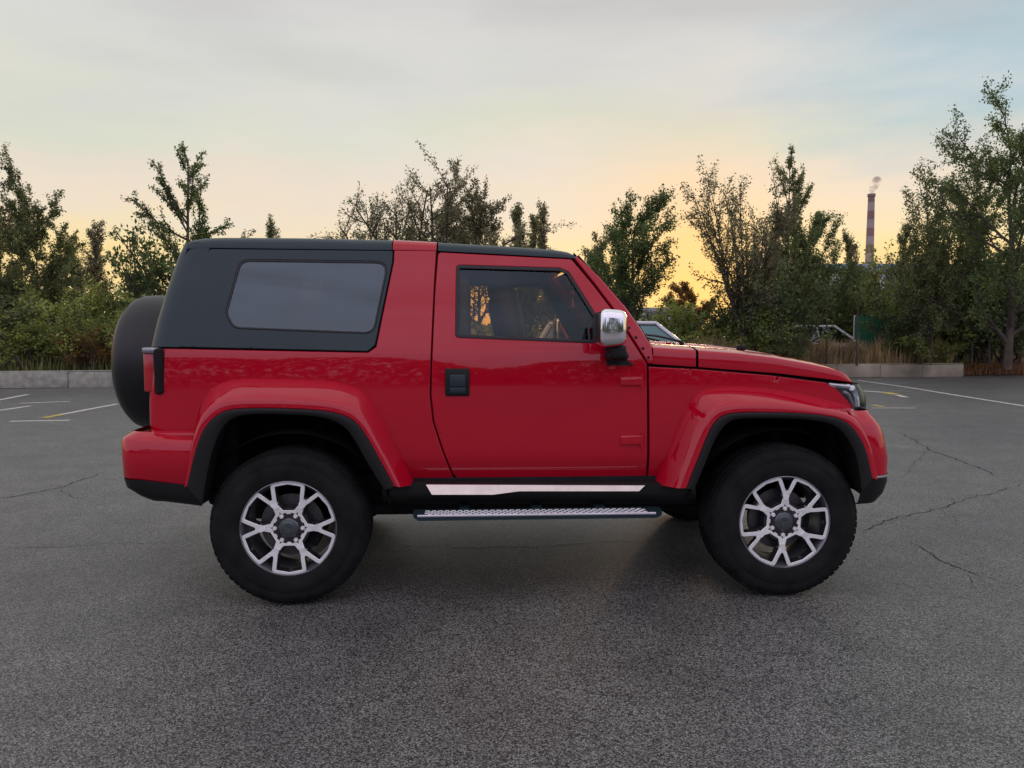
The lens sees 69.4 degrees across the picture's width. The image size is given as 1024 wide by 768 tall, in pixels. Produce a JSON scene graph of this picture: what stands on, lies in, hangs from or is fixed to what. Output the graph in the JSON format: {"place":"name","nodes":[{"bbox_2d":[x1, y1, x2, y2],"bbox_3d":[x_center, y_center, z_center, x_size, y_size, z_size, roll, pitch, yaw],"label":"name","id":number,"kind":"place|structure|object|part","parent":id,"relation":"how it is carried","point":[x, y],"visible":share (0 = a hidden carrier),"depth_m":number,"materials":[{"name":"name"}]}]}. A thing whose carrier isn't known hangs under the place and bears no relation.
{"place":"outdoors","nodes":[
{"label":"outdoors","id":0,"kind":"place"},
{"bbox_2d":[0,336,1023,767],"bbox_3d":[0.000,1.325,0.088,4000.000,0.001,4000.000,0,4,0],"label":"ground","id":1,"kind":"structure","parent":0,"point":[130,638],"depth_m":3.29,"materials":[{"name":"grey asphalt"}]},
{"bbox_2d":[0,394,29,399],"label":"parking line","id":2,"kind":"object","parent":1,"relation":"on","point":[15,396],"visible":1,"depth_m":15.97,"materials":[{"name":"white paint"}]},
{"bbox_2d":[9,420,68,421],"bbox_3d":[-7.302,0.569,11.451,0.855,0.001,0.140,-1,4,-9],"label":"parking line","id":3,"kind":"object","parent":1,"relation":"on","point":[41,420],"visible":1,"depth_m":11.48,"materials":[{"name":"white paint"}]},
{"bbox_2d":[0,352,98,371],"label":"verge","id":4,"kind":"structure","parent":1,"relation":"on","point":[44,368],"depth_m":20.73,"materials":[{"name":"plant"}]},
{"bbox_2d":[0,175,31,290],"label":"young tree","id":5,"kind":"object","parent":4,"relation":"on","point":[8,219],"visible":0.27,"depth_m":23.88,"materials":[{"name":"green plant"}]},
{"bbox_2d":[0,291,59,368],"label":"bush","id":6,"kind":"object","parent":4,"relation":"on","point":[19,315],"visible":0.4,"depth_m":20.28,"materials":[{"name":"green plant"}]},
{"bbox_2d":[0,142,86,347],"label":"young tree","id":7,"kind":"object","parent":4,"relation":"on","point":[55,271],"visible":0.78,"depth_m":22.57,"materials":[{"name":"green plant"}]},
{"bbox_2d":[0,258,86,357],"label":"bush","id":8,"kind":"object","parent":4,"relation":"on","point":[2,293],"visible":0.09,"depth_m":23.45,"materials":[{"name":"green plant"}]},
{"bbox_2d":[0,309,111,370],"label":"bush","id":9,"kind":"object","parent":4,"relation":"on","point":[31,341],"visible":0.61,"depth_m":19.59,"materials":[{"name":"green plant"}]},
{"bbox_2d":[0,272,120,363],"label":"bush","id":10,"kind":"object","parent":4,"relation":"on","point":[97,297],"visible":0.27,"depth_m":21.75,"materials":[{"name":"green plant"}]},
{"bbox_2d":[64,248,87,326],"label":"poplar tree","id":11,"kind":"object","parent":4,"relation":"on","point":[77,272],"visible":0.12,"depth_m":27.74,"materials":[{"name":"green plant"}]},
{"bbox_2d":[48,323,111,369],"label":"bush","id":12,"kind":"object","parent":4,"relation":"on","point":[95,349],"visible":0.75,"depth_m":19.26,"materials":[{"name":"green plant"}]},
{"bbox_2d":[22,284,162,369],"bbox_3d":[-10.684,-1.550,20.238,3.333,2.302,3.300,0,4,1],"label":"bush","id":13,"kind":"object","parent":4,"relation":"on","point":[58,330],"visible":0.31,"depth_m":19.22,"materials":[{"name":"green plant"}]},
{"bbox_2d":[76,219,115,321],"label":"poplar tree","id":14,"kind":"object","parent":4,"relation":"on","point":[95,269],"visible":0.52,"depth_m":26.71,"materials":[{"name":"green plant"}]},
{"bbox_2d":[47,271,165,363],"bbox_3d":[-12.344,-2.084,22.699,3.575,3.052,3.610,-4,5,-45],"label":"bush","id":15,"kind":"object","parent":4,"relation":"on","point":[108,300],"visible":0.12,"depth_m":22.35,"materials":[{"name":"green plant"}]},
{"bbox_2d":[92,210,191,324],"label":"young tree","id":16,"kind":"object","parent":4,"relation":"on","point":[140,285],"visible":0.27,"depth_m":21.77,"materials":[{"name":"green plant"}]},
{"bbox_2d":[108,141,255,297],"bbox_3d":[-10.112,-4.073,22.645,3.750,6.993,4.469,4,5,43],"label":"young tree","id":17,"kind":"object","parent":4,"relation":"on","point":[202,231],"visible":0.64,"depth_m":22.34,"materials":[{"name":"green plant"}]},
{"bbox_2d":[265,213,280,237],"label":"poplar tree","id":18,"kind":"object","parent":4,"relation":"on","point":[271,232],"visible":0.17,"depth_m":33.50,"materials":[{"name":"green plant"}]},
{"bbox_2d":[323,179,446,241],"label":"young tree","id":19,"kind":"object","parent":4,"relation":"on","point":[365,211],"visible":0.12,"depth_m":24.15,"materials":[{"name":"green plant"}]},
{"bbox_2d":[310,138,580,321],"bbox_3d":[-3.109,-3.993,23.807,6.321,6.688,8.963,-3,5,-35],"label":"young tree","id":20,"kind":"object","parent":4,"relation":"on","point":[447,222],"visible":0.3,"depth_m":22.34,"materials":[{"name":"green plant"}]},
{"bbox_2d":[426,155,502,245],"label":"young tree","id":21,"kind":"object","parent":4,"relation":"on","point":[455,170],"visible":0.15,"depth_m":24.55,"materials":[{"name":"green plant"}]},
{"bbox_2d":[407,175,527,334],"bbox_3d":[-1.248,-3.883,25.144,3.698,6.293,3.921,2,4,27],"label":"young tree","id":22,"kind":"object","parent":4,"relation":"on","point":[478,207],"visible":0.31,"depth_m":24.03,"materials":[{"name":"green plant"}]},
{"bbox_2d":[509,202,540,336],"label":"poplar tree","id":23,"kind":"object","parent":4,"relation":"on","point":[516,215],"visible":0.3,"depth_m":26.65,"materials":[{"name":"green plant"}]},
{"bbox_2d":[525,210,542,337],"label":"poplar tree","id":24,"kind":"object","parent":4,"relation":"on","point":[532,242],"visible":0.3,"depth_m":27.68,"materials":[{"name":"green plant"}]},
{"bbox_2d":[533,197,557,330],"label":"poplar tree","id":25,"kind":"object","parent":4,"relation":"on","point":[546,310],"visible":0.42,"depth_m":26.66,"materials":[{"name":"green plant"}]},
{"bbox_2d":[471,316,686,339],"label":"verge undergrowth","id":26,"kind":"object","parent":4,"relation":"on","point":[486,330],"depth_m":23.15,"materials":[{"name":"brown plant"}]},
{"bbox_2d":[581,230,611,280],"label":"young tree","id":27,"kind":"object","parent":4,"relation":"on","point":[595,237],"visible":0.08,"depth_m":25.62,"materials":[{"name":"green plant"}]},
{"bbox_2d":[577,183,680,320],"bbox_3d":[3.250,-3.160,21.709,3.276,5.304,4.009,3,5,38],"label":"young tree","id":28,"kind":"object","parent":4,"relation":"on","point":[639,249],"visible":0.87,"depth_m":21.38,"materials":[{"name":"green plant"}]},
{"bbox_2d":[658,281,722,343],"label":"sapling","id":29,"kind":"object","parent":4,"relation":"on","point":[683,290],"visible":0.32,"depth_m":29.61,"materials":[{"name":"green plant"}]},
{"bbox_2d":[644,294,770,343],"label":"bush","id":30,"kind":"object","parent":4,"relation":"on","point":[685,321],"visible":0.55,"depth_m":25.75,"materials":[{"name":"green plant"}]},
{"bbox_2d":[676,153,805,344],"bbox_3d":[7.108,-3.863,22.772,3.591,6.568,4.074,2,4,26],"label":"young tree","id":31,"kind":"object","parent":4,"relation":"on","point":[756,266],"visible":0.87,"depth_m":22.41,"materials":[{"name":"green plant"}]},
{"bbox_2d":[688,307,798,356],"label":"bush","id":32,"kind":"object","parent":4,"relation":"on","point":[760,344],"visible":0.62,"depth_m":22.32,"materials":[{"name":"green plant"}]},
{"bbox_2d":[695,284,802,344],"bbox_3d":[7.763,-2.075,24.921,3.469,2.731,4.211,-2,4,-25],"label":"bush","id":33,"kind":"object","parent":4,"relation":"on","point":[724,317],"visible":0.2,"depth_m":24.77,"materials":[{"name":"green plant"}]},
{"bbox_2d":[725,256,845,358],"bbox_3d":[8.431,-2.191,22.701,3.539,3.262,3.395,1,4,9],"label":"bush","id":34,"kind":"object","parent":4,"relation":"on","point":[785,305],"visible":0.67,"depth_m":22.37,"materials":[{"name":"green plant"}]},
{"bbox_2d":[763,325,816,360],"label":"bush","id":35,"kind":"object","parent":4,"relation":"on","point":[797,349],"visible":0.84,"depth_m":22.05,"materials":[{"name":"green plant"}]},
{"bbox_2d":[752,240,835,324],"bbox_3d":[10.147,-3.098,26.411,3.182,4.606,3.603,-2,4,-23],"label":"bush","id":36,"kind":"object","parent":4,"relation":"on","point":[799,260],"visible":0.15,"depth_m":25.53,"materials":[{"name":"green plant"}]},
{"bbox_2d":[758,143,837,320],"bbox_3d":[9.267,-4.299,24.831,1.791,7.163,3.253,-1,4,-13],"label":"young tree","id":37,"kind":"object","parent":4,"relation":"on","point":[801,200],"visible":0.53,"depth_m":24.37,"materials":[{"name":"green plant"}]},
{"bbox_2d":[675,333,955,363],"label":"dry reeds","id":38,"kind":"object","parent":4,"relation":"on","point":[817,355],"visible":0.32,"depth_m":23.39,"materials":[{"name":"beige plant"}]},
{"bbox_2d":[770,210,860,325],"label":"young tree","id":39,"kind":"object","parent":4,"relation":"on","point":[818,225],"visible":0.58,"depth_m":26.53,"materials":[{"name":"green plant"}]},
{"bbox_2d":[812,273,841,363],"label":"sapling","id":40,"kind":"object","parent":4,"relation":"on","point":[826,313],"visible":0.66,"depth_m":22.87,"materials":[{"name":"green plant"}]},
{"bbox_2d":[796,325,860,349],"bbox_3d":[10.544,-1.206,25.377,4.310,1.610,2.080,-1,4,-8],"label":"railing","id":41,"kind":"object","parent":4,"relation":"on","point":[838,334],"visible":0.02,"depth_m":24.64,"materials":[{"name":"metal"}]},
{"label":"windows","id":42,"kind":"part","parent":41,"relation":"part of","materials":[{"name":"glass"}]},
{"bbox_2d":[836,228,864,328],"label":"poplar tree","id":43,"kind":"object","parent":4,"relation":"on","point":[850,247],"visible":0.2,"depth_m":29.55,"materials":[{"name":"green plant"}]},
{"bbox_2d":[816,251,891,332],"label":"bush","id":44,"kind":"object","parent":4,"relation":"on","point":[861,312],"visible":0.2,"depth_m":27.83,"materials":[{"name":"green plant"}]},
{"bbox_2d":[854,259,874,365],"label":"sapling","id":45,"kind":"object","parent":4,"relation":"on","point":[863,275],"visible":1,"depth_m":22.79,"materials":[{"name":"green plant"}]},
{"bbox_2d":[853,315,892,346],"bbox_3d":[12.041,-1.487,24.708,1.267,1.608,0.135,0,4,0],"label":"site hoarding","id":46,"kind":"object","parent":4,"relation":"on","point":[868,336],"visible":0.3,"depth_m":24.63,"materials":[{"name":"green metal"}]},
{"bbox_2d":[833,239,917,336],"bbox_3d":[13.661,-3.272,28.982,3.947,4.598,3.794,0,4,7],"label":"bush","id":47,"kind":"object","parent":4,"relation":"on","point":[849,329],"visible":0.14,"depth_m":28.29,"materials":[{"name":"green plant"}]},
{"bbox_2d":[854,286,937,362],"bbox_3d":[12.402,-1.922,23.979,2.618,2.552,1.992,1,4,16],"label":"bush","id":48,"kind":"object","parent":4,"relation":"on","point":[891,335],"visible":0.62,"depth_m":23.67,"materials":[{"name":"green plant"}]},
{"bbox_2d":[846,241,1007,349],"bbox_3d":[13.588,-2.797,24.710,3.628,4.218,4.561,-1,4,-21],"label":"bush","id":49,"kind":"object","parent":4,"relation":"on","point":[869,288],"visible":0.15,"depth_m":24.95,"materials":[{"name":"green plant"}]},
{"bbox_2d":[879,157,994,364],"bbox_3d":[12.797,-3.710,22.685,3.139,6.266,2.500,-2,4,-26],"label":"young tree","id":50,"kind":"object","parent":4,"relation":"on","point":[933,265],"visible":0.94,"depth_m":22.51,"materials":[{"name":"green plant"}]},
{"bbox_2d":[892,332,983,364],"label":"bush","id":51,"kind":"object","parent":4,"relation":"on","point":[923,350],"visible":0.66,"depth_m":23.43,"materials":[{"name":"green plant"}]},
{"bbox_2d":[879,241,1023,362],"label":"bush","id":52,"kind":"object","parent":4,"relation":"on","point":[966,351],"visible":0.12,"depth_m":23.70,"materials":[{"name":"green plant"}]},
{"bbox_2d":[916,318,1001,362],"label":"bush","id":53,"kind":"object","parent":4,"relation":"on","point":[978,350],"visible":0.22,"depth_m":24.18,"materials":[{"name":"green plant"}]},
{"bbox_2d":[909,70,1023,369],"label":"young tree","id":54,"kind":"object","parent":4,"relation":"on","point":[1015,213],"visible":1,"depth_m":19.83,"materials":[{"name":"green plant"}]},
{"bbox_2d":[940,141,1021,363],"bbox_3d":[14.864,-4.137,23.854,2.749,6.964,2.791,0,4,-4],"label":"young tree","id":55,"kind":"object","parent":4,"relation":"on","point":[986,200],"visible":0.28,"depth_m":23.37,"materials":[{"name":"green plant"}]},
{"bbox_2d":[5,472,102,497],"bbox_3d":[-3.994,0.891,6.603,0.177,0.001,1.304,1,4,9],"label":"asphalt crack","id":56,"kind":"object","parent":1,"relation":"on","point":[55,488],"visible":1,"depth_m":6.42,"materials":[{"name":"black asphalt"}]},
{"bbox_2d":[0,370,113,388],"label":"concrete kerb","id":57,"kind":"structure","parent":1,"relation":"on","point":[54,379],"depth_m":18.57,"materials":[{"name":"grey concrete"}]},
{"bbox_2d":[62,404,116,413],"bbox_3d":[-7.566,0.444,13.331,0.133,0.001,1.890,0,4,-2],"label":"parking line","id":58,"kind":"object","parent":1,"relation":"on","point":[88,409],"visible":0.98,"depth_m":13.18,"materials":[{"name":"white paint"}]},
{"bbox_2d":[111,238,887,603],"bbox_3d":[-0.109,0.110,4.500,4.229,1.846,2.050,0,4,-3],"label":"parked suv","id":59,"kind":"object","parent":1,"relation":"on","point":[295,396],"visible":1,"depth_m":3.72,"materials":[{"name":"metal"}]},
{"bbox_3d":[-1.028,-0.440,3.718,0.788,0.372,0.120,0,4,-3],"label":"side window","id":60,"kind":"part","parent":59,"relation":"part of","materials":[{"name":"grey glass"}]},
{"bbox_3d":[0.063,-0.194,5.316,1.112,1.173,0.402,0,4,-3],"label":"door","id":61,"kind":"part","parent":59,"relation":"part of","materials":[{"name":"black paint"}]},
{"bbox_3d":[0.147,-0.085,3.674,1.112,1.173,0.402,0,4,-3],"label":"door","id":62,"kind":"part","parent":59,"relation":"part of","materials":[{"name":"red paint"}]},
{"bbox_2d":[3,260,1019,338],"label":"woods","id":63,"kind":"object","parent":1,"relation":"on","point":[489,325],"visible":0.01,"depth_m":63.35,"materials":[{"name":"green plant"}]},
{"bbox_2d":[395,539,668,547],"bbox_3d":[0.159,1.018,4.686,1.970,0.001,0.111,0,4,-5],"label":"asphalt crack","id":64,"kind":"object","parent":1,"relation":"on","point":[521,546],"visible":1,"depth_m":4.65,"materials":[{"name":"black asphalt"}]},
{"bbox_2d":[539,321,680,341],"bbox_3d":[2.371,-0.469,14.998,2.080,1.610,4.310,-3,5,-38],"label":"parked car","id":65,"kind":"object","parent":1,"relation":"on","point":[653,327],"visible":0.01,"depth_m":15.00,"materials":[{"name":"paint"}]},
{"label":"windows","id":66,"kind":"part","parent":65,"relation":"part of","materials":[{"name":"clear glass"}]},
{"bbox_2d":[639,307,692,332],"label":"building","id":67,"kind":"structure","parent":1,"relation":"on","point":[652,309],"depth_m":86.37,"materials":[{"name":"grey"}]},
{"bbox_2d":[865,193,875,263],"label":"factory chimney","id":68,"kind":"object","parent":1,"relation":"on","point":[870,219],"visible":0.45,"depth_m":413.58,"materials":[{"name":"grey concrete"}]},
{"bbox_2d":[818,264,955,297],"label":"building","id":69,"kind":"structure","parent":1,"relation":"on","point":[866,271],"depth_m":153.50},
{"bbox_2d":[823,363,963,377],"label":"concrete kerb","id":70,"kind":"structure","parent":1,"relation":"on","point":[906,370],"depth_m":23.32,"materials":[{"name":"grey concrete"}]},
{"bbox_2d":[857,380,1023,405],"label":"parking line","id":71,"kind":"object","parent":1,"relation":"on","point":[947,393],"visible":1,"depth_m":16.50,"materials":[{"name":"white paint"}]},
{"bbox_2d":[863,484,1019,531],"bbox_3d":[3.489,0.941,5.851,2.870,0.001,0.103,-3,5,-36],"label":"asphalt crack","id":72,"kind":"object","parent":1,"relation":"on","point":[930,509],"visible":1,"depth_m":5.60,"materials":[{"name":"black asphalt"}]},
{"bbox_2d":[899,432,997,476],"bbox_3d":[4.881,0.762,8.550,0.152,0.001,3.330,1,4,12],"label":"asphalt crack","id":73,"kind":"object","parent":1,"relation":"on","point":[948,456],"visible":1,"depth_m":7.99,"materials":[{"name":"black asphalt"}]},
{"bbox_2d":[911,540,1017,585],"bbox_3d":[2.580,1.040,4.358,0.117,0.001,0.934,0,4,-7],"label":"asphalt crack","id":74,"kind":"object","parent":1,"relation":"on","point":[949,563],"visible":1,"depth_m":4.34,"materials":[{"name":"black asphalt"}]},
{"bbox_2d":[0,0,1023,328],"label":"sky","id":75,"kind":"structure","parent":0,"point":[574,106],"materials":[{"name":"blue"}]},
{"bbox_2d":[957,294,1023,364],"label":"bush","id":76,"kind":"object","parent":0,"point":[995,340],"visible":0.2,"depth_m":23.73,"materials":[{"name":"green plant"}]},
{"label":"side verge","id":77,"kind":"structure","parent":0,"visible":0},
{"bbox_2d":[0,350,1023,371],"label":"verge grass","id":78,"kind":"structure","parent":77,"relation":"on","point":[27,365],"depth_m":19.42,"materials":[{"name":"green plant"}]},
{"bbox_2d":[890,221,915,330],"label":"poplar tree","id":79,"kind":"object","parent":77,"relation":"on","point":[903,248],"visible":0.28,"depth_m":29.57,"materials":[{"name":"green plant"}]},
{"bbox_2d":[891,242,1023,363],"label":"bush","id":80,"kind":"object","parent":77,"relation":"on","point":[990,355],"visible":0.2,"depth_m":23.63,"materials":[{"name":"green plant"}]},
{"bbox_2d":[957,350,1023,374],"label":"rusty grass","id":81,"kind":"structure","parent":77,"relation":"on","point":[981,368],"depth_m":24.54,"materials":[{"name":"brown plant"}]},
{"bbox_2d":[967,347,1023,360],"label":"bush","id":82,"kind":"object","parent":77,"relation":"on","point":[997,354],"visible":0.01,"depth_m":25.89,"materials":[{"name":"green plant"}]},
{"bbox_2d":[975,268,1023,363],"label":"bush","id":83,"kind":"object","parent":77,"relation":"on","point":[1016,354],"visible":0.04,"depth_m":23.78,"materials":[{"name":"green plant"}]}
]}

